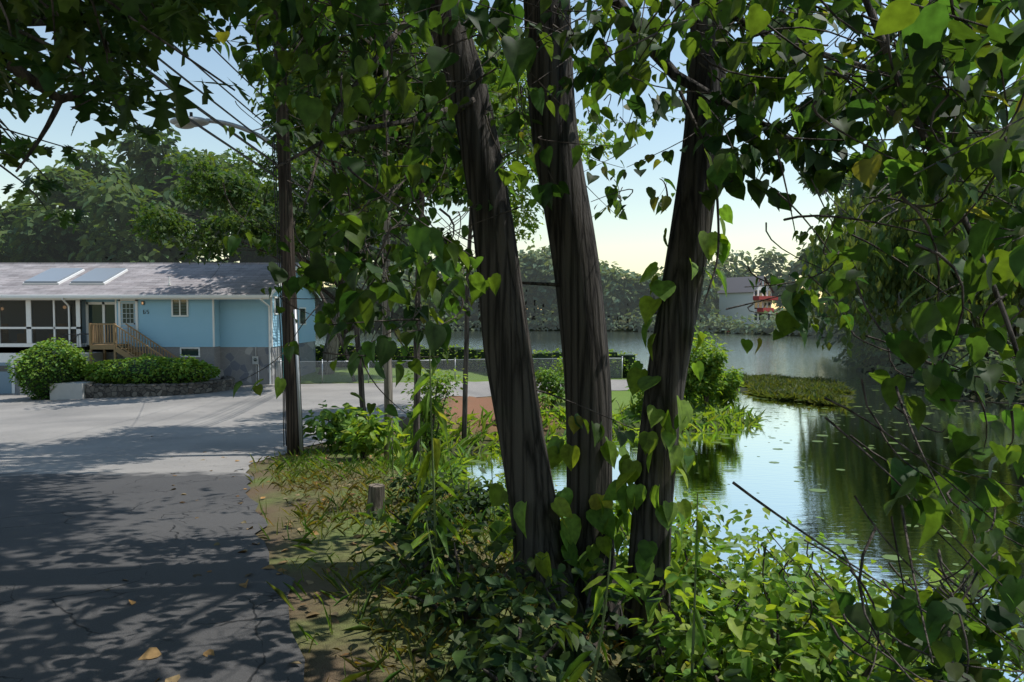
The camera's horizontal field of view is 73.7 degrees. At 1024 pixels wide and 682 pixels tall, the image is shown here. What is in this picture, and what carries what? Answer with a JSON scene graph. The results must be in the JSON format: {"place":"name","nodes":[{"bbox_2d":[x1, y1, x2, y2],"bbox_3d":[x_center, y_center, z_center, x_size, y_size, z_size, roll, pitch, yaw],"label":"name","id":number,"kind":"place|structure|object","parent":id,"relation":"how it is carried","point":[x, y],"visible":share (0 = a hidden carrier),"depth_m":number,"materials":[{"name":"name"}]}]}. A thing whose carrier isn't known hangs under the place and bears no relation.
{"place":"outdoors","nodes":[
{"label":"outdoors","id":0,"kind":"place"},
{"bbox_2d":[0,198,62,262],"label":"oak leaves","id":1,"kind":"object","parent":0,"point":[17,210],"visible":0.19,"depth_m":50.41,"materials":[{"name":"green plant"}]},
{"bbox_2d":[0,0,249,233],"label":"oak bough","id":2,"kind":"object","parent":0,"point":[170,22],"depth_m":3.34,"materials":[{"name":"green plant"}]},
{"bbox_2d":[0,380,628,681],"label":"road asphalt","id":3,"kind":"structure","parent":0,"point":[92,509],"depth_m":6.63,"materials":[{"name":"grey asphalt"}]},
{"bbox_2d":[0,0,1021,309],"label":"sky","id":4,"kind":"structure","parent":0,"point":[636,242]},
{"bbox_2d":[246,309,1023,681],"bbox_3d":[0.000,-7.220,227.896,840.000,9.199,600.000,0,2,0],"label":"ground","id":5,"kind":"structure","parent":0,"point":[322,661],"depth_m":5.91,"materials":[{"name":"green plant"}]},
{"bbox_2d":[4,337,93,399],"bbox_3d":[-20.285,1.342,30.087,3.010,3.075,3.195,0,2,0],"label":"round bush","id":6,"kind":"object","parent":5,"relation":"on","point":[77,357],"depth_m":29.41,"materials":[{"name":"green plant"}]},
{"bbox_2d":[50,376,234,399],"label":"planter wall","id":7,"kind":"structure","parent":5,"relation":"on","point":[83,389],"depth_m":29.47,"materials":[{"name":"stone"}]},
{"bbox_2d":[78,353,220,383],"bbox_3d":[-16.370,1.383,30.837,6.389,1.596,3.026,0,2,0],"label":"hedge mound","id":8,"kind":"object","parent":7,"relation":"on","point":[162,361],"depth_m":29.97,"materials":[{"name":"green plant"}]},
{"bbox_2d":[64,163,229,262],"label":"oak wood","id":9,"kind":"object","parent":5,"relation":"on","point":[169,249],"visible":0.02,"depth_m":50.76,"materials":[{"name":"brown plant"}]},
{"bbox_2d":[0,123,276,262],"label":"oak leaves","id":10,"kind":"object","parent":9,"relation":"on","point":[101,194],"visible":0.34,"depth_m":45.42,"materials":[{"name":"green plant"}]},
{"bbox_2d":[0,263,321,394],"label":"blue house","id":11,"kind":"structure","parent":5,"relation":"on","point":[225,318],"depth_m":34.05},
{"bbox_2d":[44,2,392,455],"bbox_3d":[-8.024,-3.099,12.151,9.111,11.265,79.399,0,2,-7],"label":"utility pole","id":12,"kind":"object","parent":5,"relation":"on","point":[292,401],"visible":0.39,"depth_m":13.84,"materials":[{"name":"brown wood"}]},
{"bbox_2d":[159,162,355,381],"bbox_3d":[-11.273,-3.307,31.187,9.075,11.477,7.135,-1,3,-22],"label":"tree","id":13,"kind":"object","parent":5,"relation":"on","point":[301,258],"visible":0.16,"depth_m":33.05,"materials":[{"name":"brown plant"}]},
{"bbox_2d":[126,138,371,265],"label":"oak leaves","id":14,"kind":"object","parent":13,"relation":"on","point":[212,188],"visible":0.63,"depth_m":29.10,"materials":[{"name":"green plant"}]},
{"bbox_2d":[302,400,367,452],"bbox_3d":[-3.813,1.879,14.724,1.649,1.164,1.432,0,2,0],"label":"bush","id":15,"kind":"object","parent":5,"relation":"on","point":[337,418],"depth_m":14.52,"materials":[{"name":"green plant"}]},
{"bbox_2d":[296,45,397,418],"bbox_3d":[-3.843,-2.727,17.473,3.440,10.828,4.891,0,2,-11],"label":"thin oak wood","id":16,"kind":"object","parent":5,"relation":"on","point":[360,373],"visible":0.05,"depth_m":16.69,"materials":[{"name":"brown plant"}]},
{"bbox_2d":[238,17,446,186],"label":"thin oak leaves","id":17,"kind":"object","parent":16,"relation":"attached to","point":[271,53],"visible":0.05,"depth_m":15.48,"materials":[{"name":"green plant"}]},
{"bbox_2d":[295,251,401,347],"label":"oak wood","id":18,"kind":"object","parent":5,"relation":"on","point":[330,295],"visible":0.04,"depth_m":55.62,"materials":[{"name":"brown plant"}]},
{"bbox_2d":[228,194,445,335],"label":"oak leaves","id":19,"kind":"object","parent":18,"relation":"on","point":[256,258],"visible":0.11,"depth_m":52.78,"materials":[{"name":"green plant"}]},
{"bbox_2d":[335,407,401,460],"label":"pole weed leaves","id":20,"kind":"object","parent":5,"relation":"on","point":[355,442],"depth_m":13.09,"materials":[{"name":"green plant"}]},
{"bbox_2d":[313,8,432,459],"bbox_3d":[-2.718,-3.381,15.589,5.516,12.366,4.465,2,3,41],"label":"ash wood","id":21,"kind":"object","parent":5,"relation":"on","point":[388,382],"visible":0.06,"depth_m":14.94,"materials":[{"name":"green plant"}]},
{"bbox_2d":[263,0,523,191],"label":"thin ash leaves","id":22,"kind":"object","parent":21,"relation":"attached to","point":[499,111],"visible":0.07,"depth_m":14.95,"materials":[{"name":"green plant"}]},
{"bbox_2d":[367,483,385,515],"bbox_3d":[-1.550,1.861,7.783,0.247,0.444,0.260,0,2,0],"label":"stump","id":23,"kind":"object","parent":5,"relation":"on","point":[376,493],"visible":0.54,"depth_m":7.70,"materials":[{"name":"grey wood"}]},
{"bbox_2d":[106,436,653,681],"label":"fallen leaves","id":24,"kind":"object","parent":5,"relation":"on","point":[152,652],"visible":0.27,"depth_m":5.49,"materials":[{"name":"brown plant"}]},
{"bbox_2d":[248,19,522,374],"bbox_3d":[-6.829,-7.797,40.596,15.446,20.099,13.387,0,2,0],"label":"lawn oak","id":25,"kind":"object","parent":5,"relation":"on","point":[267,115],"depth_m":38.08,"materials":[{"name":"green plant"}]},
{"bbox_2d":[392,416,393,474],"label":"weed stalk","id":26,"kind":"object","parent":5,"relation":"on","point":[392,449],"visible":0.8,"depth_m":10.83,"materials":[{"name":"green plant"}]},
{"bbox_2d":[387,416,404,477],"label":"weed leaves","id":27,"kind":"object","parent":5,"relation":"on","point":[396,426],"visible":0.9,"depth_m":10.77,"materials":[{"name":"green plant"}]},
{"bbox_2d":[414,436,421,537],"bbox_3d":[-0.887,1.409,6.442,0.022,1.006,0.379,0,2,4],"label":"weed stalk","id":28,"kind":"object","parent":5,"relation":"on","point":[418,492],"visible":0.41,"depth_m":6.48,"materials":[{"name":"green plant"}]},
{"bbox_2d":[409,441,428,533],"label":"weed leaves","id":29,"kind":"object","parent":5,"relation":"on","point":[418,455],"visible":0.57,"depth_m":6.54,"materials":[{"name":"green plant"}]},
{"bbox_2d":[364,491,482,541],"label":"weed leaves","id":30,"kind":"object","parent":5,"relation":"on","point":[378,516],"depth_m":6.55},
{"bbox_2d":[384,464,463,502],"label":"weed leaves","id":31,"kind":"object","parent":5,"relation":"on","point":[405,484],"depth_m":8.54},
{"bbox_2d":[354,518,505,583],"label":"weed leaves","id":32,"kind":"object","parent":5,"relation":"on","point":[406,540],"depth_m":5.09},
{"bbox_2d":[428,286,438,572],"bbox_3d":[-0.571,0.709,4.974,0.022,2.301,0.148,1,2,18],"label":"weed stalk","id":33,"kind":"object","parent":5,"relation":"on","point":[434,501],"visible":0.73,"depth_m":4.96,"materials":[{"name":"green plant"}]},
{"bbox_2d":[398,285,462,560],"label":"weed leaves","id":34,"kind":"object","parent":33,"relation":"attached to","point":[425,467],"visible":0.84,"depth_m":4.99,"materials":[{"name":"green plant"}]},
{"bbox_2d":[401,366,467,454],"bbox_3d":[-2.180,2.164,19.160,1.977,2.968,1.527,0,2,0],"label":"bush","id":35,"kind":"object","parent":5,"relation":"on","point":[439,388],"depth_m":18.91,"materials":[{"name":"green plant"}]},
{"bbox_2d":[426,520,457,630],"bbox_3d":[-0.409,1.458,4.137,0.284,0.706,0.022,2,3,34],"label":"weed stalk","id":36,"kind":"object","parent":5,"relation":"on","point":[448,610],"visible":0.61,"depth_m":4.15,"materials":[{"name":"green plant"}]},
{"bbox_2d":[418,523,463,626],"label":"weed leaves","id":37,"kind":"object","parent":36,"relation":"attached to","point":[445,573],"visible":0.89,"depth_m":4.15,"materials":[{"name":"green plant"}]},
{"bbox_2d":[275,356,622,382],"bbox_3d":[-2.954,1.553,35.697,18.217,1.330,1.430,0,2,-7],"label":"chain link fence","id":38,"kind":"object","parent":5,"relation":"on","point":[322,361],"visible":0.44,"depth_m":35.24,"materials":[{"name":"silver metal"}]},
{"bbox_2d":[355,515,546,639],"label":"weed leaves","id":39,"kind":"object","parent":5,"relation":"on","point":[453,591],"depth_m":4.26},
{"bbox_2d":[392,7,527,463],"bbox_3d":[-1.887,-3.651,17.429,4.928,14.062,4.496,0,2,0],"label":"thin oak wood","id":40,"kind":"object","parent":5,"relation":"on","point":[416,428],"visible":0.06,"depth_m":16.56,"materials":[{"name":"brown plant"}]},
{"bbox_2d":[322,0,531,175],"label":"thin oak leaves","id":41,"kind":"object","parent":40,"relation":"on","point":[479,52],"visible":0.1,"depth_m":16.05,"materials":[{"name":"green plant"}]},
{"bbox_2d":[315,343,637,377],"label":"lawn hedge","id":42,"kind":"object","parent":5,"relation":"on","point":[460,354],"depth_m":42.68,"materials":[{"name":"green plant"}]},
{"bbox_2d":[443,467,509,529],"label":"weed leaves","id":43,"kind":"object","parent":5,"relation":"on","point":[475,503],"depth_m":7.66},
{"bbox_2d":[244,413,719,681],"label":"verge grass","id":44,"kind":"structure","parent":5,"relation":"on","point":[379,462],"depth_m":6.43,"materials":[{"name":"green plant"}]},
{"bbox_2d":[491,458,495,520],"bbox_3d":[-0.234,1.912,8.727,0.023,1.002,0.131,-2,3,-39],"label":"weed stalk","id":45,"kind":"object","parent":5,"relation":"on","point":[492,482],"visible":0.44,"depth_m":8.75,"materials":[{"name":"green plant"}]},
{"bbox_2d":[488,454,501,520],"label":"weed leaves","id":46,"kind":"object","parent":5,"relation":"on","point":[491,480],"visible":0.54,"depth_m":8.71,"materials":[{"name":"green plant"}]},
{"bbox_2d":[416,580,603,681],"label":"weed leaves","id":47,"kind":"object","parent":5,"relation":"on","point":[509,663],"depth_m":3.41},
{"bbox_2d":[482,464,557,510],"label":"bank shrub leaves","id":48,"kind":"object","parent":5,"relation":"on","point":[502,481],"visible":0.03,"depth_m":13.08,"materials":[{"name":"green plant"}]},
{"bbox_2d":[428,25,614,445],"bbox_3d":[-0.562,-3.451,22.529,6.300,13.981,7.238,-1,3,-22],"label":"cove tree","id":49,"kind":"object","parent":5,"relation":"on","point":[516,213],"depth_m":22.38,"materials":[{"name":"green plant"}]},
{"bbox_2d":[538,393,558,415],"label":"shrub leaves","id":50,"kind":"object","parent":5,"relation":"on","point":[546,403],"visible":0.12,"depth_m":24.89,"materials":[{"name":"green plant"}]},
{"bbox_2d":[535,362,564,406],"bbox_3d":[1.722,1.798,27.756,2.147,1.839,1.383,1,2,18],"label":"bush","id":51,"kind":"object","parent":5,"relation":"on","point":[555,381],"visible":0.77,"depth_m":27.60,"materials":[{"name":"green plant"}]},
{"bbox_2d":[554,357,563,376],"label":"shrub leaves","id":52,"kind":"object","parent":5,"relation":"on","point":[561,365],"visible":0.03,"depth_m":29.56,"materials":[{"name":"green plant"}]},
{"bbox_2d":[461,555,664,674],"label":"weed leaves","id":53,"kind":"object","parent":5,"relation":"on","point":[562,612],"depth_m":4.18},
{"bbox_2d":[560,500,624,555],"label":"bank shrub leaves","id":54,"kind":"object","parent":5,"relation":"on","point":[614,505],"visible":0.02,"depth_m":10.90,"materials":[{"name":"green plant"}]},
{"bbox_2d":[590,551,610,681],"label":"weed stalk","id":55,"kind":"object","parent":5,"relation":"on","point":[598,648],"visible":1,"depth_m":2.94,"materials":[{"name":"green plant"}]},
{"bbox_2d":[178,0,1023,681],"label":"tree","id":56,"kind":"object","parent":5,"relation":"on","point":[584,346],"depth_m":5.32,"materials":[{"name":"brown plant"}]},
{"bbox_2d":[213,0,1023,681],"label":"tree foliage","id":57,"kind":"object","parent":56,"relation":"attached to","point":[925,40],"visible":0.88,"depth_m":3.48,"materials":[{"name":"green plant"}]},
{"bbox_2d":[560,572,641,681],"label":"weed leaves","id":58,"kind":"object","parent":5,"relation":"on","point":[578,665],"visible":0.97,"depth_m":2.96,"materials":[{"name":"green plant"}]},
{"bbox_2d":[489,196,732,627],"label":"trunk vines","id":59,"kind":"object","parent":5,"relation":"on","point":[601,518],"visible":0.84,"depth_m":5.32,"materials":[{"name":"green plant"}]},
{"bbox_2d":[379,304,843,338],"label":"shore brush","id":60,"kind":"object","parent":5,"relation":"on","point":[770,325],"visible":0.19,"depth_m":157.53,"materials":[{"name":"green plant"}]},
{"bbox_2d":[625,386,685,407],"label":"bush leaves","id":61,"kind":"object","parent":5,"relation":"on","point":[639,393],"depth_m":27.19,"materials":[{"name":"green plant"}]},
{"bbox_2d":[606,589,733,681],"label":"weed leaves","id":62,"kind":"object","parent":5,"relation":"on","point":[645,672],"depth_m":4.40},
{"bbox_2d":[614,490,728,575],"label":"bank shrub leaves","id":63,"kind":"object","parent":5,"relation":"on","point":[624,557],"depth_m":9.29,"materials":[{"name":"green plant"}]},
{"bbox_2d":[690,493,697,681],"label":"weed stalk","id":64,"kind":"object","parent":5,"relation":"on","point":[693,633],"visible":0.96,"depth_m":3.54,"materials":[{"name":"green plant"}]},
{"bbox_2d":[677,511,716,681],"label":"weed leaves","id":65,"kind":"object","parent":5,"relation":"on","point":[698,620],"visible":0.97,"depth_m":3.54,"materials":[{"name":"green plant"}]},
{"bbox_2d":[683,361,710,406],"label":"bush leaves","id":66,"kind":"object","parent":5,"relation":"on","point":[690,379],"depth_m":27.85,"materials":[{"name":"green plant"}]},
{"bbox_2d":[689,325,733,405],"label":"bush leaves","id":67,"kind":"object","parent":5,"relation":"on","point":[708,357],"depth_m":28.17,"materials":[{"name":"green plant"}]},
{"bbox_2d":[677,654,750,681],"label":"leaves","id":68,"kind":"object","parent":5,"relation":"on","point":[713,665],"visible":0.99,"depth_m":3.33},
{"bbox_2d":[411,277,1018,335],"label":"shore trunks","id":69,"kind":"object","parent":5,"relation":"on","point":[1014,329],"visible":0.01,"depth_m":181.37,"materials":[{"name":"brown plant"}]},
{"bbox_2d":[193,236,825,324],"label":"shore trees","id":70,"kind":"object","parent":69,"relation":"on","point":[622,288],"visible":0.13,"depth_m":179.97,"materials":[{"name":"green plant"}]},
{"bbox_2d":[807,217,1016,349],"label":"shore trees","id":71,"kind":"object","parent":69,"relation":"on","point":[826,309],"depth_m":73.47,"materials":[{"name":"green plant"}]},
{"bbox_2d":[712,365,743,406],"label":"bush leaves","id":72,"kind":"object","parent":5,"relation":"on","point":[736,382],"depth_m":29.23,"materials":[{"name":"green plant"}]},
{"bbox_2d":[628,516,839,681],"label":"bank shrub leaves","id":73,"kind":"object","parent":5,"relation":"on","point":[742,573],"depth_m":5.61,"materials":[{"name":"green plant"}]},
{"bbox_2d":[717,276,777,323],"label":"house","id":74,"kind":"structure","parent":5,"relation":"on","point":[739,292],"depth_m":172.66,"materials":[{"name":"white"}]},
{"bbox_2d":[744,596,774,639],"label":"weed leaves","id":75,"kind":"object","parent":5,"relation":"on","point":[749,612],"visible":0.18,"depth_m":4.16,"materials":[{"name":"green plant"}]},
{"bbox_2d":[671,507,901,681],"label":"bank shrub leaves","id":76,"kind":"object","parent":5,"relation":"on","point":[844,569],"depth_m":7.08,"materials":[{"name":"green plant"}]},
{"bbox_2d":[737,372,855,405],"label":"island reeds","id":77,"kind":"object","parent":5,"relation":"on","point":[817,390],"visible":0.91,"depth_m":38.26,"materials":[{"name":"green plant"}]},
{"bbox_2d":[608,546,993,681],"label":"bank shrub leaves","id":78,"kind":"object","parent":5,"relation":"on","point":[744,654],"depth_m":3.81,"materials":[{"name":"green plant"}]},
{"bbox_2d":[755,532,889,681],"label":"bank shrub leaves","id":79,"kind":"object","parent":5,"relation":"on","point":[852,588],"visible":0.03,"depth_m":8.11,"materials":[{"name":"green plant"}]},
{"bbox_2d":[800,151,1023,357],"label":"willow","id":80,"kind":"object","parent":5,"relation":"on","point":[882,279],"depth_m":45.56,"materials":[{"name":"green plant"}]},
{"bbox_2d":[833,553,1017,677],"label":"bank shrub leaves","id":81,"kind":"object","parent":5,"relation":"on","point":[890,585],"depth_m":5.85,"materials":[{"name":"green plant"}]},
{"bbox_2d":[832,294,1023,403],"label":"shore brush","id":82,"kind":"object","parent":5,"relation":"on","point":[866,354],"visible":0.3,"depth_m":47.23,"materials":[{"name":"green plant"}]},
{"bbox_2d":[990,616,1023,680],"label":"bank shrub leaves","id":83,"kind":"object","parent":5,"relation":"on","point":[1015,676],"visible":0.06,"depth_m":6.77,"materials":[{"name":"green plant"}]},
{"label":"oak wood","id":84,"kind":"object","parent":5,"relation":"on","visible":0},
{"bbox_2d":[0,189,183,262],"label":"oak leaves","id":85,"kind":"object","parent":84,"relation":"on","point":[29,201],"depth_m":61.12,"materials":[{"name":"green plant"}]},
{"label":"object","id":86,"kind":"object","parent":5,"relation":"on","visible":0},
{"bbox_2d":[924,92,1023,327],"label":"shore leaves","id":87,"kind":"object","parent":86,"relation":"on","point":[976,128],"visible":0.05,"depth_m":52.22,"materials":[{"name":"green plant"}]},
{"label":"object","id":88,"kind":"object","parent":5,"relation":"on","visible":0},
{"bbox_2d":[796,138,955,333],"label":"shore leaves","id":89,"kind":"object","parent":88,"relation":"on","point":[841,198],"visible":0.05,"depth_m":65.03,"materials":[{"name":"green plant"}]},
{"bbox_2d":[315,331,1023,681],"bbox_3d":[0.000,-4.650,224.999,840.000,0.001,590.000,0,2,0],"label":"lake water","id":90,"kind":"structure","parent":0,"point":[863,477],"depth_m":20.79,"materials":[{"name":"blue liquid"}]},
{"bbox_2d":[382,364,873,680],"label":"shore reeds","id":91,"kind":"object","parent":90,"relation":"on","point":[443,466],"visible":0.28,"depth_m":24.08,"materials":[{"name":"green plant"}]},
{"bbox_2d":[464,361,1023,673],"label":"lily pads","id":92,"kind":"object","parent":90,"relation":"on","point":[850,541],"visible":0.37,"depth_m":21.34,"materials":[{"name":"green plant"}]},
{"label":"weed stalk","id":93,"kind":"object","parent":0,"visible":0},
{"bbox_2d":[441,450,460,484],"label":"weed leaves","id":94,"kind":"object","parent":93,"relation":"attached to","point":[453,473],"visible":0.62,"depth_m":9.98,"materials":[{"name":"green plant"}]}
]}

